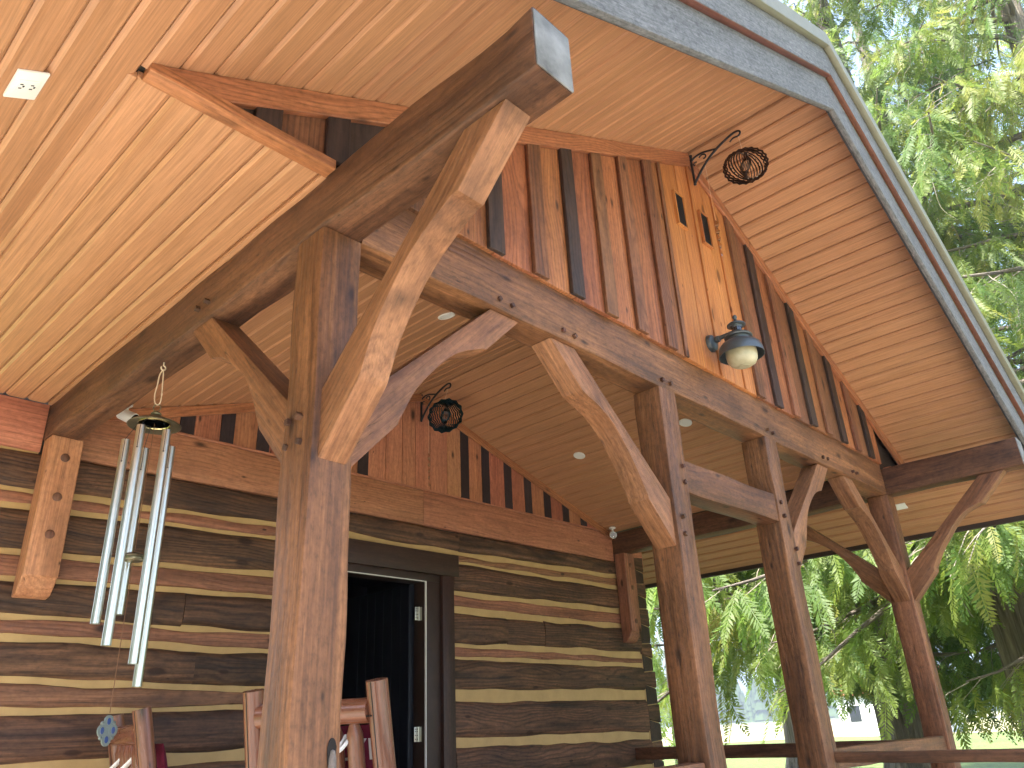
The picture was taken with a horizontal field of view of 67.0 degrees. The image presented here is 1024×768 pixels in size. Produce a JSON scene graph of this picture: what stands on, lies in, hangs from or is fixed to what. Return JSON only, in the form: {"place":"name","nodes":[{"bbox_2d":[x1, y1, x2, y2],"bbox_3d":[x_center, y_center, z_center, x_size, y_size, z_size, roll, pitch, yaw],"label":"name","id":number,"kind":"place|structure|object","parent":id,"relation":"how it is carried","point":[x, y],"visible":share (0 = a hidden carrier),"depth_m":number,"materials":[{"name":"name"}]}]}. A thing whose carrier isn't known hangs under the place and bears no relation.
{"place":"outdoors","nodes":[
{"label":"outdoors","id":0,"kind":"place"},
{"bbox_2d":[645,568,943,763],"bbox_3d":[3.543,-0.825,18.399,10.319,19.000,10.732,-23,-31,38],"label":"cedar tree","id":1,"kind":"object","parent":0,"point":[709,584],"visible":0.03,"depth_m":12.72,"materials":[{"name":"green plant"}]},
{"bbox_2d":[656,653,998,697],"bbox_3d":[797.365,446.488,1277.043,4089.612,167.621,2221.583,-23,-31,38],"label":"hills","id":2,"kind":"structure","parent":0,"point":[743,687],"depth_m":1441.60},
{"bbox_2d":[662,716,1000,732],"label":"road","id":3,"kind":"structure","parent":0,"point":[780,727],"depth_m":138.59,"materials":[{"name":"grey asphalt"}]},
{"bbox_2d":[666,711,1002,731],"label":"field","id":4,"kind":"structure","parent":0,"point":[771,724],"depth_m":223.75,"materials":[{"name":"green plant"}]},
{"bbox_2d":[655,661,1001,725],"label":"treeline","id":5,"kind":"object","parent":4,"relation":"on","point":[753,706],"visible":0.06,"depth_m":377.59,"materials":[{"name":"green plant"}]},
{"bbox_2d":[650,0,1023,684],"label":"sky","id":6,"kind":"structure","parent":0,"point":[857,63],"materials":[{"name":"white"}]},
{"bbox_2d":[662,718,1017,745],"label":"dry field","id":7,"kind":"structure","parent":0,"point":[741,736],"depth_m":71.19,"materials":[{"name":"beige plant"}]},
{"bbox_2d":[661,710,1023,767],"bbox_3d":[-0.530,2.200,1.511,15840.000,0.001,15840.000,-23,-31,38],"label":"ground","id":8,"kind":"structure","parent":0,"point":[1001,741],"depth_m":30.47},
{"bbox_2d":[0,394,663,767],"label":"log cabin","id":9,"kind":"object","parent":8,"relation":"on","point":[497,614],"visible":0.82,"depth_m":5.90,"materials":[{"name":"brown stained wood logs"},{"name":"tan chinking"}]},
{"bbox_2d":[340,585,421,767],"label":"door leaf","id":10,"kind":"structure","parent":9,"relation":"in","point":[379,625],"depth_m":6.29,"materials":[{"name":"black paint"}]},
{"bbox_2d":[0,0,1023,767],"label":"timber porch","id":11,"kind":"object","parent":8,"relation":"on","point":[300,224],"visible":0.98,"depth_m":3.78,"materials":[{"name":"brown wood"}]},
{"bbox_2d":[3,69,49,99],"bbox_3d":[-1.414,-0.871,2.252,0.135,0.044,0.078,-23,-31,38],"label":"outlet plate","id":12,"kind":"object","parent":11,"relation":"attached to","point":[25,84],"visible":1,"depth_m":2.24,"materials":[{"name":"white plastic"}]},
{"bbox_2d":[116,405,138,422],"bbox_3d":[-2.348,0.185,4.723,0.132,0.141,0.076,-3,-24,1],"label":"security camera","id":13,"kind":"object","parent":11,"relation":"attached to","point":[126,415],"visible":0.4,"depth_m":4.69,"materials":[{"name":"white plastic"}]},
{"bbox_2d":[108,706,156,767],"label":"rocking chair","id":14,"kind":"object","parent":11,"relation":"on","point":[135,741],"visible":0.92,"depth_m":3.75,"materials":[{"name":"brown wood"}]},
{"bbox_2d":[110,743,167,767],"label":"chair cushion","id":15,"kind":"object","parent":14,"relation":"on","point":[161,759],"visible":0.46,"depth_m":3.82,"materials":[{"name":"fabric"}]},
{"bbox_2d":[90,362,180,746],"bbox_3d":[-1.617,0.644,3.343,0.237,1.674,0.233,-23,-31,38],"label":"wind chime","id":16,"kind":"object","parent":11,"relation":"hanging from","point":[154,422],"visible":0.99,"depth_m":3.30,"materials":[{"name":"silver metal"}]},
{"bbox_2d":[242,677,395,767],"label":"rocking chair","id":17,"kind":"object","parent":11,"relation":"on","point":[373,708],"visible":0.39,"depth_m":3.00,"materials":[{"name":"brown wood"}]},
{"bbox_2d":[339,725,372,767],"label":"chair cushion","id":18,"kind":"object","parent":17,"relation":"on","point":[367,745],"visible":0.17,"depth_m":3.08,"materials":[{"name":"fabric"}]},
{"bbox_2d":[420,383,450,421],"bbox_3d":[-0.662,0.152,6.707,0.402,0.265,0.026,-23,-31,38],"label":"scroll bracket","id":19,"kind":"object","parent":11,"relation":"attached to","point":[422,414],"visible":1,"depth_m":6.76,"materials":[{"name":"black metal"}]},
{"bbox_2d":[427,453,430,483],"bbox_3d":[-0.711,0.513,6.613,0.025,0.762,0.042,6,-26,-19],"label":"twist tail","id":20,"kind":"object","parent":19,"relation":"hanging from","point":[428,457],"visible":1,"depth_m":6.54},
{"bbox_2d":[427,390,463,432],"bbox_3d":[-0.567,0.232,6.583,0.288,0.394,0.176,6,-26,-18],"label":"wind spinner","id":21,"kind":"object","parent":19,"relation":"hanging from","point":[442,426],"visible":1,"depth_m":6.54,"materials":[{"name":"black metal"}]},
{"bbox_2d":[438,312,454,319],"bbox_3d":[-0.404,-0.420,4.771,0.109,0.044,0.106,-23,-31,38],"label":"recessed light","id":22,"kind":"object","parent":11,"relation":"attached to","point":[445,316],"visible":0.98,"depth_m":4.76,"materials":[{"name":"white plastic"}]},
{"bbox_2d":[573,452,584,458],"bbox_3d":[0.628,0.667,7.214,0.109,0.044,0.106,-23,-31,38],"label":"recessed light","id":23,"kind":"object","parent":11,"relation":"attached to","point":[578,455],"visible":1,"depth_m":7.21,"materials":[{"name":"white plastic"}]},
{"bbox_2d":[609,527,616,538],"bbox_3d":[1.065,1.579,8.175,0.075,0.130,0.130,-4,-24,3],"label":"security camera","id":24,"kind":"object","parent":11,"relation":"attached to","point":[613,534],"visible":1,"depth_m":8.12,"materials":[{"name":"white plastic"}]},
{"bbox_2d":[679,419,691,426],"bbox_3d":[1.464,0.326,6.531,0.109,0.044,0.106,-23,-31,38],"label":"recessed light","id":25,"kind":"object","parent":11,"relation":"attached to","point":[685,422],"visible":1,"depth_m":6.53,"materials":[{"name":"white plastic"}]},
{"bbox_2d":[689,130,740,185],"bbox_3d":[1.400,-1.554,5.295,0.402,0.265,0.026,-23,-31,38],"label":"scroll bracket","id":26,"kind":"object","parent":11,"relation":"attached to","point":[714,150],"visible":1,"depth_m":5.35,"materials":[{"name":"black metal"}]},
{"bbox_2d":[704,161,722,258],"bbox_3d":[1.352,-1.179,5.195,0.025,0.799,0.042,6,-26,-19],"label":"twist tail","id":27,"kind":"object","parent":26,"relation":"hanging from","point":[716,225],"visible":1,"depth_m":5.11},
{"bbox_2d":[723,136,768,184],"bbox_3d":[1.543,-1.490,5.138,0.273,0.396,0.148,0,-24,-6],"label":"wind spinner","id":28,"kind":"object","parent":26,"relation":"hanging from","point":[745,158],"visible":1,"depth_m":5.11,"materials":[{"name":"black metal"}]},
{"bbox_2d":[705,315,764,368],"bbox_3d":[1.350,-0.253,4.674,0.316,0.352,0.269,-23,-31,38],"label":"wall lamp","id":29,"kind":"object","parent":11,"relation":"attached to","point":[739,348],"visible":1,"depth_m":4.58,"materials":[{"name":"grey metal"}]},
{"bbox_2d":[732,326,741,330],"bbox_3d":[1.364,-0.327,4.690,0.061,0.024,0.061,-23,-31,38],"label":"sensor window","id":30,"kind":"structure","parent":29,"relation":"in","point":[736,327],"depth_m":4.67,"materials":[{"name":"black"}]},
{"bbox_2d":[895,503,907,509],"bbox_3d":[3.713,1.171,7.391,0.106,0.043,0.076,-23,-31,38],"label":"outlet plate","id":31,"kind":"object","parent":11,"relation":"attached to","point":[900,506],"visible":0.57,"depth_m":7.38,"materials":[{"name":"white plastic"}]},
{"bbox_2d":[648,576,1022,767],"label":"cedar tree","id":32,"kind":"object","parent":8,"relation":"on","point":[946,670],"visible":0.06,"depth_m":14.61,"materials":[{"name":"green plant"}]},
{"bbox_2d":[740,3,1022,767],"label":"cedar tree","id":33,"kind":"object","parent":8,"relation":"on","point":[901,730],"visible":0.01,"depth_m":14.10,"materials":[{"name":"green plant"}]},
{"bbox_2d":[834,678,962,736],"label":"white house","id":34,"kind":"structure","parent":0,"point":[861,722],"depth_m":54.41,"materials":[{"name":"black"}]},
{"bbox_2d":[848,704,863,723],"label":"window","id":35,"kind":"structure","parent":34,"relation":"in","point":[856,718],"depth_m":54.62,"materials":[{"name":"black"}]},
{"label":"pond bank","id":36,"kind":"structure","parent":0,"visible":0},
{"bbox_2d":[648,0,1023,760],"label":"cedar tree","id":37,"kind":"object","parent":36,"relation":"on","point":[950,600],"visible":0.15,"depth_m":10.74,"materials":[{"name":"green plant"}]},
{"bbox_2d":[804,0,1023,748],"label":"cedar tree","id":38,"kind":"object","parent":36,"relation":"on","point":[1010,15],"visible":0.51,"depth_m":12.42,"materials":[{"name":"green plant"}]},
{"bbox_2d":[828,0,1023,696],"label":"cedar tree","id":39,"kind":"object","parent":36,"relation":"on","point":[861,55],"visible":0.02,"depth_m":24.37,"materials":[{"name":"green plant"}]},
{"bbox_2d":[870,0,1023,719],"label":"cedar tree","id":40,"kind":"object","parent":36,"relation":"on","point":[950,638],"visible":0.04,"depth_m":18.58,"materials":[{"name":"green plant"}]}
]}

